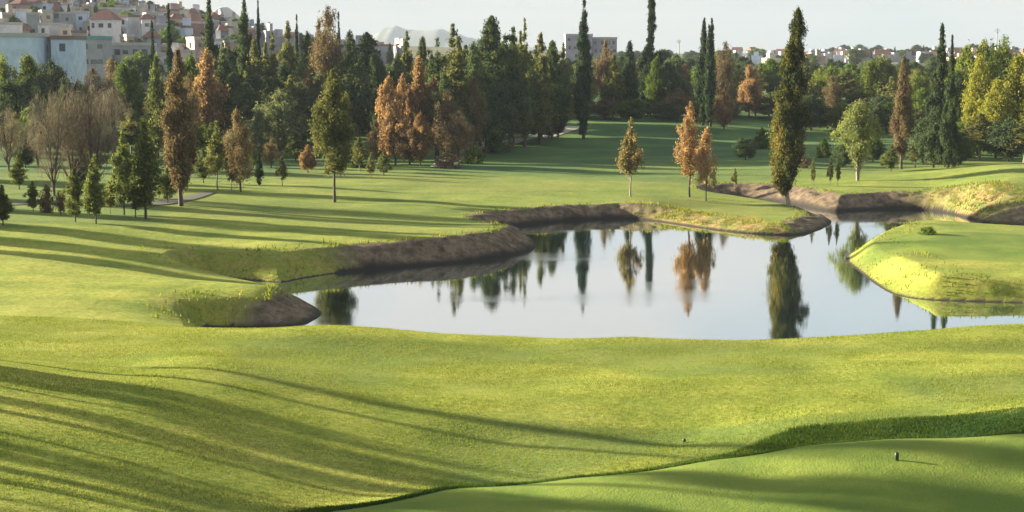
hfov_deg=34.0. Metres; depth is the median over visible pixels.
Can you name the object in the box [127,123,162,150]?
broadleaf tree
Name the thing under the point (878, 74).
willow tree
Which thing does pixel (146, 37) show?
house
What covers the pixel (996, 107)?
willow tree
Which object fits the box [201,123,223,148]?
young tree
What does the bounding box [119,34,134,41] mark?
house
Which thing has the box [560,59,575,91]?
pine tree
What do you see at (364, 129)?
broadleaf tree
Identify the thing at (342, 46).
house
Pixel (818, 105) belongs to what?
broadleaf tree
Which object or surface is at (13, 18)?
pine tree
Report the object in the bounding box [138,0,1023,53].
sky
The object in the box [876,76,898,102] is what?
young tree
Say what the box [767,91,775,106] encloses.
broadleaf tree
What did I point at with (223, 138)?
young tree
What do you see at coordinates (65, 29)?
house
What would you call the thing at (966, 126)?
broadleaf tree
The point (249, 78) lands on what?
pine tree
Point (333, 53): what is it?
ash tree
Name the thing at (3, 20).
house
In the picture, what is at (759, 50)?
broadleaf tree
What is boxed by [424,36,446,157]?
pine tree
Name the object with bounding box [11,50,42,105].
broadleaf tree
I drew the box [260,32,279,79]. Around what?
pine tree
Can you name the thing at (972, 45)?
broadleaf tree
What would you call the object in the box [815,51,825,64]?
house
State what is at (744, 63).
broadleaf tree
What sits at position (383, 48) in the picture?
house
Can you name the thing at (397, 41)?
house
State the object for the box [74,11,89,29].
house
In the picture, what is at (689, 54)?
broadleaf tree
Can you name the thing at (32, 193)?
young tree
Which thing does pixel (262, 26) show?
broadleaf tree
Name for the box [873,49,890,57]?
house
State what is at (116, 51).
window
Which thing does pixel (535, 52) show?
pine tree
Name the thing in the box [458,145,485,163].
bush
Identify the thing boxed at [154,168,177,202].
young tree
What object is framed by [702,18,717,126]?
cypress tree
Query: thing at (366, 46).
pine tree
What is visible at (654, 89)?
broadleaf tree
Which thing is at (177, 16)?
house
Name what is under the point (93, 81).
ash tree
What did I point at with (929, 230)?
bush
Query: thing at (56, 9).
house
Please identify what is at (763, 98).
ash tree
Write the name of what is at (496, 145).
bush
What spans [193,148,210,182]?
young tree
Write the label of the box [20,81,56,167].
bare tree
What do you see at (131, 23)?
house
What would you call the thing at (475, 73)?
pine tree
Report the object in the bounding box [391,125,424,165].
ash tree
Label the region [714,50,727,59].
broadleaf tree
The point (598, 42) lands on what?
office block
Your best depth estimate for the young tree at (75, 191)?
103.95 m
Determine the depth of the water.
86.89 m
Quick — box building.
[0,33,49,81]
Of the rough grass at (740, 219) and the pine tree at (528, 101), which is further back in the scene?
the pine tree at (528, 101)
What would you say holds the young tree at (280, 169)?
on the ground at (54, 266)
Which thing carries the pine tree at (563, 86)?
on the ground at (54, 266)
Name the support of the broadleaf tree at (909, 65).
on the ground at (54, 266)
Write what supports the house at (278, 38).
on the ground at (54, 266)
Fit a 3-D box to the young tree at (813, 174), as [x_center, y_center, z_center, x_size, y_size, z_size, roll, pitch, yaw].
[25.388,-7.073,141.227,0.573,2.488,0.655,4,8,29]
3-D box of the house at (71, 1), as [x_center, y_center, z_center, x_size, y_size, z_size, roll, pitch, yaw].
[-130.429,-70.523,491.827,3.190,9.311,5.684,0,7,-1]
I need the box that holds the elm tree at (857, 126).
[828,99,886,180]
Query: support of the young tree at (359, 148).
on the ground at (54, 266)
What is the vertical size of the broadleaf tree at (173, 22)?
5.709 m
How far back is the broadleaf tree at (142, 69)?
320.74 m
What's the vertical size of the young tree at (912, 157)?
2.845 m
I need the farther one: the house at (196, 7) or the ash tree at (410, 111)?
the house at (196, 7)
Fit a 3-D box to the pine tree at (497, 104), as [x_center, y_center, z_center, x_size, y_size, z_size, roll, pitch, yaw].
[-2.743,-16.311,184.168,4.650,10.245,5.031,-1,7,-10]
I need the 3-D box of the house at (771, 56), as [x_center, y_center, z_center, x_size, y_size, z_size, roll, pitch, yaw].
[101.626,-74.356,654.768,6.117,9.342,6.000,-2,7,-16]
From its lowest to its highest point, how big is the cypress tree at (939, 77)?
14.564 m
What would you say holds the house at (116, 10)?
on the ground at (54, 266)
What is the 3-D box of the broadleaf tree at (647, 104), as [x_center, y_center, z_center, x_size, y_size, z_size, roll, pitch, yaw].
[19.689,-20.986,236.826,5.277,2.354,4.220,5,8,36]
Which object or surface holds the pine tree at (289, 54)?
on the ground at (54, 266)
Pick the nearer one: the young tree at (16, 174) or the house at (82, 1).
the young tree at (16, 174)
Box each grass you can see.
[137,179,1023,326]
[288,406,1023,511]
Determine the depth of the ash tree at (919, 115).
209.14 m
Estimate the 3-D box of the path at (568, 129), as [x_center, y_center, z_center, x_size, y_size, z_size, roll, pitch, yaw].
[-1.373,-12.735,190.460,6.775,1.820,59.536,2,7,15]
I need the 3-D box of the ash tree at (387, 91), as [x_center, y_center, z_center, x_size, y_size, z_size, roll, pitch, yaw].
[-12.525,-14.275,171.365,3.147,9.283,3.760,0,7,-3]
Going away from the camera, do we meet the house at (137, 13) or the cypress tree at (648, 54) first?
the cypress tree at (648, 54)
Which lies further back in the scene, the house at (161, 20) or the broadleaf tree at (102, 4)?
the broadleaf tree at (102, 4)
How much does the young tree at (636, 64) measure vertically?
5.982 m
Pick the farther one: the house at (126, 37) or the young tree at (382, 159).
the house at (126, 37)
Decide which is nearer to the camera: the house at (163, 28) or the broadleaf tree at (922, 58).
the house at (163, 28)
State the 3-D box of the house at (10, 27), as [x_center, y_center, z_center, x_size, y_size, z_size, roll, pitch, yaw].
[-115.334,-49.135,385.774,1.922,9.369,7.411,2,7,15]
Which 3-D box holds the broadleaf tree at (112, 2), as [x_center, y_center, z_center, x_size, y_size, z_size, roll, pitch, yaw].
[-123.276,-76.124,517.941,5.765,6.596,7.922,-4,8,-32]
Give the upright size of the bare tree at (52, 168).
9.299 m
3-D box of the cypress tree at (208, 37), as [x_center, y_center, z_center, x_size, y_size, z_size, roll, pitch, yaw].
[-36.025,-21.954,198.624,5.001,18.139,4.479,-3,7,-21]
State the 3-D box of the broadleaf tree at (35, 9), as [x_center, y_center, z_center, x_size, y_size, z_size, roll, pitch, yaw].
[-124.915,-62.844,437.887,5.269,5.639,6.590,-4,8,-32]
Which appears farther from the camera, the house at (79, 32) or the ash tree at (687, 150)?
the house at (79, 32)
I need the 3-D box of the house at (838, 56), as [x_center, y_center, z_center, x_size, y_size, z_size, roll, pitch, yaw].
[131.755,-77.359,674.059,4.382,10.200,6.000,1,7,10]
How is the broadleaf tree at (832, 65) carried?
on the ground at (54, 266)
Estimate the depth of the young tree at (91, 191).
102.90 m
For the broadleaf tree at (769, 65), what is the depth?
272.90 m
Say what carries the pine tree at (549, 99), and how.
on the ground at (54, 266)
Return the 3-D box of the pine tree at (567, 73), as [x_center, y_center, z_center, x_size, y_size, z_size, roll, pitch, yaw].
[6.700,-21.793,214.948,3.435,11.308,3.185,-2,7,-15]
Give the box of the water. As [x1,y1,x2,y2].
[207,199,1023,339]
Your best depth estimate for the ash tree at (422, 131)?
163.41 m
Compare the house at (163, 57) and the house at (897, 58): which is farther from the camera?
the house at (897, 58)
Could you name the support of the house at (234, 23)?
on the ground at (54, 266)
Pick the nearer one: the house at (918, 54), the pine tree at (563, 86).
the pine tree at (563, 86)
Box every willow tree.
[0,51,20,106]
[811,66,840,107]
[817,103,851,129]
[859,52,898,101]
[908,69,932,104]
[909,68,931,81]
[944,37,1006,91]
[960,50,994,155]
[975,77,1018,157]
[988,34,1023,86]
[991,48,1023,156]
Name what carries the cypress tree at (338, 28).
on the ground at (54, 266)
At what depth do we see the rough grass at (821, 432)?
45.12 m
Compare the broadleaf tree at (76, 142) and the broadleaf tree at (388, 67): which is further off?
the broadleaf tree at (388, 67)
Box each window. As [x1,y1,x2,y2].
[59,44,64,50]
[114,49,119,54]
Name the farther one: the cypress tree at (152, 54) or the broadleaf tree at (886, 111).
the broadleaf tree at (886, 111)
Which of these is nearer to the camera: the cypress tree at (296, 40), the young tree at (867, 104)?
the young tree at (867, 104)
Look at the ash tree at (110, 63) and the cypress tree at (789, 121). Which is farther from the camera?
the ash tree at (110, 63)
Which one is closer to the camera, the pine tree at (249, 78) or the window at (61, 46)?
the pine tree at (249, 78)
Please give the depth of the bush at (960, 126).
171.46 m
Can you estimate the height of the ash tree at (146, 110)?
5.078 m
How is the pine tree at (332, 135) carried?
on the ground at (54, 266)
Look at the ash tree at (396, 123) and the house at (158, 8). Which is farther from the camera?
the house at (158, 8)
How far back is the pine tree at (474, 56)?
182.49 m
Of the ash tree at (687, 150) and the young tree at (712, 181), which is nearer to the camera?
the ash tree at (687, 150)
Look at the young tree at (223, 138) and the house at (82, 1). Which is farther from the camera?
the house at (82, 1)
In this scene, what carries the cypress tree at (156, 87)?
on the ground at (54, 266)
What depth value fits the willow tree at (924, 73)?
279.30 m
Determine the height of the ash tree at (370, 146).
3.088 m
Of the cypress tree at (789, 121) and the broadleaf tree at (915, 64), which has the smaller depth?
the cypress tree at (789, 121)
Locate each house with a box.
[0,0,8,11]
[0,4,15,18]
[0,18,10,21]
[0,22,22,32]
[8,0,31,8]
[13,8,31,23]
[22,23,30,32]
[26,0,42,9]
[26,12,39,32]
[37,22,66,35]
[38,10,52,22]
[42,1,67,9]
[47,37,50,61]
[50,36,86,84]
[51,3,60,22]
[59,3,71,11]
[59,12,75,29]
[59,24,72,35]
[67,0,74,11]
[71,30,87,35]
[73,0,79,6]
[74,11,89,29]
[79,0,89,6]
[81,4,93,15]
[83,13,94,33]
[86,36,112,85]
[88,10,122,41]
[98,7,121,14]
[112,42,156,83]
[117,15,142,38]
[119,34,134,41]
[121,6,135,11]
[121,26,126,33]
[128,11,141,14]
[136,6,146,12]
[139,14,153,40]
[141,31,162,53]
[142,12,158,22]
[145,4,156,11]
[149,15,166,33]
[154,16,173,22]
[156,6,164,11]
[158,43,181,80]
[160,3,181,15]
[160,26,180,42]
[161,44,166,51]
[162,43,185,49]
[170,13,184,22]
[174,18,193,36]
[177,14,204,32]
[179,10,187,16]
[180,50,195,61]
[186,4,199,11]
[186,37,205,57]
[189,8,198,13]
[190,33,204,36]
[204,12,219,19]
[213,24,226,38]
[214,30,222,49]
[215,24,228,37]
[220,21,237,26]
[223,40,237,54]
[225,19,233,35]
[233,27,240,35]
[248,19,255,26]
[248,27,255,39]
[261,23,275,51]
[275,29,282,45]
[281,32,295,52]
[335,39,346,59]
[355,35,362,55]
[374,44,393,63]
[393,38,401,57]
[395,39,406,56]
[732,47,742,53]
[751,52,762,64]
[762,54,780,62]
[775,49,784,53]
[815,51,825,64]
[824,53,833,61]
[834,51,844,62]
[860,51,870,62]
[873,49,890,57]
[891,52,901,61]
[904,51,915,61]
[916,52,924,63]
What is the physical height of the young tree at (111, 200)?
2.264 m
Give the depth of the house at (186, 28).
422.85 m
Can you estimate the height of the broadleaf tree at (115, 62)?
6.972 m
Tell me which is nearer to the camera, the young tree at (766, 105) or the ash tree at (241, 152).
the ash tree at (241, 152)
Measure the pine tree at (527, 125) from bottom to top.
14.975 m
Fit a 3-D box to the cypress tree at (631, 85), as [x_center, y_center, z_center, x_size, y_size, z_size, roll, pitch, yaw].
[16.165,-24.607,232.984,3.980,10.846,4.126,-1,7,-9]
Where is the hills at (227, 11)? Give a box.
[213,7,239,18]
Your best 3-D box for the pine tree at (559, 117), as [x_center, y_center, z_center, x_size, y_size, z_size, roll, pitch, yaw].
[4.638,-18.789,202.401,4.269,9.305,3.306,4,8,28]
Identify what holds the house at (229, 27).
on the ground at (54, 266)
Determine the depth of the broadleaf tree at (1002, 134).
165.16 m
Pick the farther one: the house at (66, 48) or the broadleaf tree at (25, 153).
the house at (66, 48)
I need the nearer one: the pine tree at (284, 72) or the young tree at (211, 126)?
the young tree at (211, 126)
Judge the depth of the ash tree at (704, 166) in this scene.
130.41 m
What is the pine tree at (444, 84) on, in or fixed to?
on the ground at (54, 266)
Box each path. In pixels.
[10,191,215,205]
[430,126,578,166]
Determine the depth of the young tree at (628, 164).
132.36 m
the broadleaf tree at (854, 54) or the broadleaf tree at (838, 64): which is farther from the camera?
the broadleaf tree at (854, 54)
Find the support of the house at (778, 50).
on the ground at (54, 266)
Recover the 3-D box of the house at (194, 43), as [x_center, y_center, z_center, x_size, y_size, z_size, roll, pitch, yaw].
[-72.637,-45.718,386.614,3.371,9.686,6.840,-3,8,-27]
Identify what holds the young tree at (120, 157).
on the ground at (54, 266)
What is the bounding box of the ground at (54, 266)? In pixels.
[0,34,1023,511]
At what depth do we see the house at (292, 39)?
463.06 m
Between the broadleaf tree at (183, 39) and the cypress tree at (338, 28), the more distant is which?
the broadleaf tree at (183, 39)
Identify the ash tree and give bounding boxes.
[3,112,24,151]
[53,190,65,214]
[82,65,115,121]
[101,57,119,125]
[142,90,148,115]
[183,71,203,145]
[192,47,232,137]
[221,105,259,191]
[260,138,281,167]
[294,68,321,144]
[299,144,316,172]
[307,5,347,82]
[309,126,322,157]
[312,16,326,59]
[364,119,382,163]
[365,135,380,153]
[375,76,404,157]
[377,99,413,164]
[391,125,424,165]
[394,72,419,159]
[407,110,435,165]
[408,55,433,126]
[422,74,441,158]
[430,89,468,153]
[437,110,475,161]
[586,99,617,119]
[590,39,618,111]
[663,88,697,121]
[672,101,700,196]
[681,63,694,92]
[691,124,718,200]
[711,89,736,130]
[714,41,740,102]
[736,64,763,117]
[740,68,765,91]
[740,92,767,115]
[821,75,845,107]
[909,110,924,132]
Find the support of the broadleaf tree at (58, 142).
on the ground at (54, 266)
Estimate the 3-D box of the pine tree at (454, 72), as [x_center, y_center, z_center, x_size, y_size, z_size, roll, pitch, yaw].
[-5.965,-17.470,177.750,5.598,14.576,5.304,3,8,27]
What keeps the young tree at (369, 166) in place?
on the ground at (54, 266)
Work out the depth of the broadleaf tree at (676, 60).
272.39 m
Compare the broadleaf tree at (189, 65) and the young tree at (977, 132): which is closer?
the young tree at (977, 132)
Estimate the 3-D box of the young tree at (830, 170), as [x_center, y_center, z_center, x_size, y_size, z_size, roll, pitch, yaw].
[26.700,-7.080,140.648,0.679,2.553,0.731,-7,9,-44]
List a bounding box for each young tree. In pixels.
[0,185,14,224]
[7,154,28,188]
[22,181,40,210]
[59,167,84,221]
[80,153,108,223]
[102,181,116,213]
[104,130,133,214]
[117,108,139,153]
[118,119,172,218]
[125,155,141,217]
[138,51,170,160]
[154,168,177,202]
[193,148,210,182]
[201,120,228,189]
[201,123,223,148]
[221,137,232,171]
[223,145,237,190]
[248,145,262,167]
[274,156,290,185]
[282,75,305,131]
[282,131,304,160]
[344,140,355,163]
[351,137,369,171]
[366,152,375,178]
[375,151,392,174]
[570,63,594,88]
[600,54,625,118]
[608,96,630,117]
[615,117,645,196]
[635,61,642,79]
[710,170,717,191]
[731,168,737,185]
[753,98,775,118]
[754,63,772,89]
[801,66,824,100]
[810,158,815,180]
[826,157,833,181]
[835,157,841,180]
[837,71,864,104]
[853,98,879,121]
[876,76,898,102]
[880,145,898,171]
[905,140,923,167]
[959,113,994,159]
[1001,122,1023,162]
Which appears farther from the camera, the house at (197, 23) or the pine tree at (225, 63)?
the house at (197, 23)
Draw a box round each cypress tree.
[147,20,157,156]
[156,47,202,205]
[163,3,175,100]
[200,0,226,136]
[236,0,252,79]
[253,151,264,184]
[256,0,262,70]
[295,14,298,64]
[337,11,340,62]
[385,43,393,66]
[570,0,594,138]
[619,40,640,117]
[637,0,663,114]
[693,18,707,125]
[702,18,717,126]
[765,6,813,206]
[886,54,917,168]
[920,22,964,164]
[933,34,964,167]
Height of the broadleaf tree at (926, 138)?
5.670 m
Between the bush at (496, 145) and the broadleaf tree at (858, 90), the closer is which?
the bush at (496, 145)
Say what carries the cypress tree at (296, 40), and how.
on the ground at (54, 266)
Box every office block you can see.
[564,34,592,61]
[592,37,616,60]
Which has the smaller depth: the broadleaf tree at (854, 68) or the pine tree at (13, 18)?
the broadleaf tree at (854, 68)
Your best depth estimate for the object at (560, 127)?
204.14 m
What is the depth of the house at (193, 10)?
578.14 m
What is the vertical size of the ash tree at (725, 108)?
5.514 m
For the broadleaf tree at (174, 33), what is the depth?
401.73 m
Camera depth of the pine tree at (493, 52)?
186.59 m
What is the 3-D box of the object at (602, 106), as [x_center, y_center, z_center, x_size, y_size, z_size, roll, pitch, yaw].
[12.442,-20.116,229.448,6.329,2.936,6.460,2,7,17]
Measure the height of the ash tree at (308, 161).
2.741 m
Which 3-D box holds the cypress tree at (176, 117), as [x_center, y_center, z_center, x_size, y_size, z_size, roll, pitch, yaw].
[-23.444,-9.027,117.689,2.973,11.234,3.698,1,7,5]
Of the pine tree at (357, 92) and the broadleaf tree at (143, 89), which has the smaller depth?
the pine tree at (357, 92)
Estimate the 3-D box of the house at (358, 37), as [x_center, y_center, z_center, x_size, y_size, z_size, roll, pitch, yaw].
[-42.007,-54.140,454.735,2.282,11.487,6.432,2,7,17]
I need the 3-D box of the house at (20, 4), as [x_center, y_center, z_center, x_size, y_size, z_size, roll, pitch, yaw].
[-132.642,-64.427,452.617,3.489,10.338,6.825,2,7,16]
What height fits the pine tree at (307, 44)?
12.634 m
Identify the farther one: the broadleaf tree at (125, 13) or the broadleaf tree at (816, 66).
the broadleaf tree at (125, 13)
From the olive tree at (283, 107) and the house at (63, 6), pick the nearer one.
the olive tree at (283, 107)
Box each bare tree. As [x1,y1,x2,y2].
[0,97,29,171]
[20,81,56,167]
[25,73,78,195]
[32,50,103,188]
[63,58,126,182]
[90,59,134,155]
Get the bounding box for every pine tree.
[5,15,22,21]
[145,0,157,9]
[212,65,234,131]
[213,42,237,130]
[217,17,225,24]
[219,71,244,143]
[223,82,262,145]
[226,35,249,76]
[239,61,260,139]
[242,39,265,88]
[252,66,281,101]
[258,77,289,144]
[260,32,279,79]
[273,60,294,134]
[276,21,299,75]
[284,63,321,139]
[288,82,318,144]
[294,31,317,81]
[306,68,356,201]
[326,61,355,121]
[336,32,394,134]
[339,29,359,72]
[339,57,377,136]
[387,51,408,98]
[400,31,414,84]
[409,36,430,84]
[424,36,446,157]
[426,72,462,151]
[438,23,478,157]
[450,67,477,157]
[462,41,492,133]
[462,45,479,71]
[464,63,493,145]
[475,15,527,138]
[479,61,505,153]
[491,59,523,139]
[500,26,527,148]
[503,58,535,148]
[516,18,535,146]
[519,54,545,144]
[529,32,563,142]
[529,45,539,65]
[531,74,555,140]
[546,40,573,139]
[550,89,565,138]
[557,82,569,137]
[559,42,575,125]
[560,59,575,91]
[684,58,696,70]
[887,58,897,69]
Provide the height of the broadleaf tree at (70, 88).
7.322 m
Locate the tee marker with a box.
[894,452,898,460]
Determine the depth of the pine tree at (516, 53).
189.44 m
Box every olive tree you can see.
[245,104,279,158]
[249,87,308,155]
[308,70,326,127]
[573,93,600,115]
[591,55,602,66]
[649,100,683,120]
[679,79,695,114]
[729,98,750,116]
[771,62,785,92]
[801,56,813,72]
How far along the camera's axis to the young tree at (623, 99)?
231.65 m
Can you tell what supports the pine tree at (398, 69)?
on the ground at (54, 266)
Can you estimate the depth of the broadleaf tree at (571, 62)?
306.06 m
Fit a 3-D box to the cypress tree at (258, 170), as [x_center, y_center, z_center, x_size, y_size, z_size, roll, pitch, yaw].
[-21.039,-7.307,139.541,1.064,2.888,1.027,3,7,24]
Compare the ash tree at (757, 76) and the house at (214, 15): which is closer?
the ash tree at (757, 76)
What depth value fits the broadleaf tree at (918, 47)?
804.11 m
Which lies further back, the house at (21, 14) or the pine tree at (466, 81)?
the house at (21, 14)
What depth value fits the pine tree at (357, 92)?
198.64 m
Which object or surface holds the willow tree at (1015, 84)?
on the ground at (54, 266)
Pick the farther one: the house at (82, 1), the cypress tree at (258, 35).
the house at (82, 1)
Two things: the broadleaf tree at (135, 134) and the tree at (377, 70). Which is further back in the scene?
the tree at (377, 70)
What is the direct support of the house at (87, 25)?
on the ground at (54, 266)
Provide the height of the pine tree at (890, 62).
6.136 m
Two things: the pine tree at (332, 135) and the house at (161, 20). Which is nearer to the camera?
the pine tree at (332, 135)
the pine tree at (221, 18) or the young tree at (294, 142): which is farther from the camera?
the pine tree at (221, 18)
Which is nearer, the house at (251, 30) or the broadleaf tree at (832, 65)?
the broadleaf tree at (832, 65)
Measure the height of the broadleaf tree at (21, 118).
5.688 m
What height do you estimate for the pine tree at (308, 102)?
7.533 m
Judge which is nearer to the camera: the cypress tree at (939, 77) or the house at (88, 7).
the cypress tree at (939, 77)
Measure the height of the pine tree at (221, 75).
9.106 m
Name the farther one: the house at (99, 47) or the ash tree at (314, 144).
the house at (99, 47)
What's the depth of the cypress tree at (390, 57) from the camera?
445.49 m
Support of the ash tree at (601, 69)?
on the ground at (54, 266)
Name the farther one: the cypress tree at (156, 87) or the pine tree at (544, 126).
the pine tree at (544, 126)
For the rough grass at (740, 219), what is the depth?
115.35 m
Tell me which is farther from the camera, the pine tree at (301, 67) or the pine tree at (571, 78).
the pine tree at (571, 78)
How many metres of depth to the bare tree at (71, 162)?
126.33 m
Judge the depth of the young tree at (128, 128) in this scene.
177.27 m
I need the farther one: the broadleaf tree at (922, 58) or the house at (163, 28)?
the broadleaf tree at (922, 58)
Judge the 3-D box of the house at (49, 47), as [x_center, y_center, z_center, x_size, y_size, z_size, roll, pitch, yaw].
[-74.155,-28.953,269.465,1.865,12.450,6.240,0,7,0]
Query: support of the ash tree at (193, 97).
on the ground at (54, 266)
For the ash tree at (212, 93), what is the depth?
188.18 m
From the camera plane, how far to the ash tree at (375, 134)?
167.54 m
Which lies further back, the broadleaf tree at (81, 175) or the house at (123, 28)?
the house at (123, 28)
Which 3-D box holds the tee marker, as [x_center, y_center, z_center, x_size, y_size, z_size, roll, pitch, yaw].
[8.494,4.440,36.972,0.095,0.237,0.100,0,7,0]
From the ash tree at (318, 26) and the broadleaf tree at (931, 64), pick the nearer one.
the ash tree at (318, 26)
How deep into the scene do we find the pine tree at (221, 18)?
548.79 m
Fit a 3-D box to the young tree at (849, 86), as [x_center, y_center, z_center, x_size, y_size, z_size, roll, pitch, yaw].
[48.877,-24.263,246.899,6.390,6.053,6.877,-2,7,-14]
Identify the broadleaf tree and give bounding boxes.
[0,76,47,121]
[0,112,11,150]
[5,106,54,146]
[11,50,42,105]
[11,138,37,167]
[27,5,41,11]
[31,58,73,122]
[52,124,70,150]
[53,77,91,127]
[65,126,87,152]
[73,157,89,186]
[97,1,114,6]
[102,129,127,152]
[104,0,120,5]
[111,60,146,132]
[112,55,118,74]
[120,11,132,14]
[121,51,151,81]
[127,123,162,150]
[131,54,166,83]
[140,87,147,117]
[158,24,181,43]
[166,19,179,26]
[175,34,189,49]
[183,54,201,89]
[192,122,212,151]
[223,33,238,39]
[254,22,265,37]
[355,119,370,132]
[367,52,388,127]
[386,55,414,70]
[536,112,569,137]
[565,57,577,83]
[587,62,597,92]
[612,98,650,119]
[616,55,628,71]
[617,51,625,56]
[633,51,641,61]
[643,54,665,113]
[643,100,658,115]
[661,61,687,104]
[663,53,689,78]
[680,97,718,120]
[682,50,698,59]
[689,63,723,97]
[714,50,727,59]
[722,64,757,99]
[727,52,739,62]
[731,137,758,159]
[737,59,756,69]
[746,48,766,55]
[754,58,783,95]
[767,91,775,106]
[799,94,833,130]
[807,53,820,62]
[810,61,823,75]
[813,107,834,128]
[819,58,845,73]
[828,64,840,76]
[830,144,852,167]
[837,61,863,75]
[845,49,868,64]
[852,75,868,103]
[853,44,866,49]
[862,57,888,69]
[863,94,893,120]
[866,139,886,162]
[873,106,885,128]
[877,101,896,133]
[896,49,915,58]
[896,58,913,75]
[907,107,959,167]
[909,44,923,51]
[909,59,923,71]
[910,88,933,114]
[916,52,936,63]
[921,46,932,51]
[922,56,948,75]
[954,70,972,121]
[955,120,980,151]
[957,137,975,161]
[964,43,978,50]
[978,116,1022,161]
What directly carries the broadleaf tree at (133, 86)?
on the ground at (54, 266)
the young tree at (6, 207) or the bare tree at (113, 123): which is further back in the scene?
the bare tree at (113, 123)
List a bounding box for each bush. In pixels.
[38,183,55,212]
[346,158,366,167]
[431,152,462,168]
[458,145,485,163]
[479,130,512,153]
[753,127,771,148]
[796,142,811,167]
[815,137,832,157]
[915,226,936,234]
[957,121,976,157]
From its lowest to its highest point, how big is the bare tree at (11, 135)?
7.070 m
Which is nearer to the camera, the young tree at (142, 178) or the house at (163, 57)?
the young tree at (142, 178)
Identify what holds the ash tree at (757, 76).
on the ground at (54, 266)
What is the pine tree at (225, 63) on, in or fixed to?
on the ground at (54, 266)
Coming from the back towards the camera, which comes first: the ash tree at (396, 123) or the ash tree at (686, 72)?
the ash tree at (686, 72)
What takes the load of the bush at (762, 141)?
on the ground at (54, 266)
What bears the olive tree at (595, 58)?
on the ground at (54, 266)
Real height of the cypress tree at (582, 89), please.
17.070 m
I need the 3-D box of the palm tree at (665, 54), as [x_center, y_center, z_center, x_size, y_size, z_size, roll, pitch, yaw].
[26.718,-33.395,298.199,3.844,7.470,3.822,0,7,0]
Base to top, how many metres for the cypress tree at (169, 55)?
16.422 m
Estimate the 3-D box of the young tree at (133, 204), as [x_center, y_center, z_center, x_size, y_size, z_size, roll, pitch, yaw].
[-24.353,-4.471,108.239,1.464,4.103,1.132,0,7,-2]
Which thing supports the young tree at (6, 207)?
on the ground at (54, 266)
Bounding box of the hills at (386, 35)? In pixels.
[371,25,546,50]
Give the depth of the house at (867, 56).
639.88 m
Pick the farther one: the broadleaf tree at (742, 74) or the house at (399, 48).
the house at (399, 48)
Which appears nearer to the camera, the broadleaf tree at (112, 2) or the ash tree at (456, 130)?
the ash tree at (456, 130)
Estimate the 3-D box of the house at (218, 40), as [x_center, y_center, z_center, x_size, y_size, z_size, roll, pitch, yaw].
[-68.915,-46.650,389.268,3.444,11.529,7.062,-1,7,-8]
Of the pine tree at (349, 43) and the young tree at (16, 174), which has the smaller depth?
the young tree at (16, 174)
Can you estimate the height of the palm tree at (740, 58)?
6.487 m
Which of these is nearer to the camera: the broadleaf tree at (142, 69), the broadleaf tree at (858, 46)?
the broadleaf tree at (142, 69)
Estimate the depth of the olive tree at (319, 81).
194.20 m
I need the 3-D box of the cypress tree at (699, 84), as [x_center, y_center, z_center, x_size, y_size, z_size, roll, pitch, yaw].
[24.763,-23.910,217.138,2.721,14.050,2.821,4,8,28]
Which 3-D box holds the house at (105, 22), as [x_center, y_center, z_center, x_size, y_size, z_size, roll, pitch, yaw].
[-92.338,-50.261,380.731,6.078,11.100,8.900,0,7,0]
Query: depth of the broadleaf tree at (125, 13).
442.62 m
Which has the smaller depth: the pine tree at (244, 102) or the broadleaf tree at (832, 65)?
the pine tree at (244, 102)
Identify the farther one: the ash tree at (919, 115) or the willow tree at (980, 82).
the ash tree at (919, 115)
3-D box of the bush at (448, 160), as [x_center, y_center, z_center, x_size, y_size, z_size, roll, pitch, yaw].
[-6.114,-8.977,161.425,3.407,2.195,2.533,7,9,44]
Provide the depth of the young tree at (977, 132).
166.96 m
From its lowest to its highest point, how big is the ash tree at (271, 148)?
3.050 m
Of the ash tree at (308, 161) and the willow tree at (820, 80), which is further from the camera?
the willow tree at (820, 80)

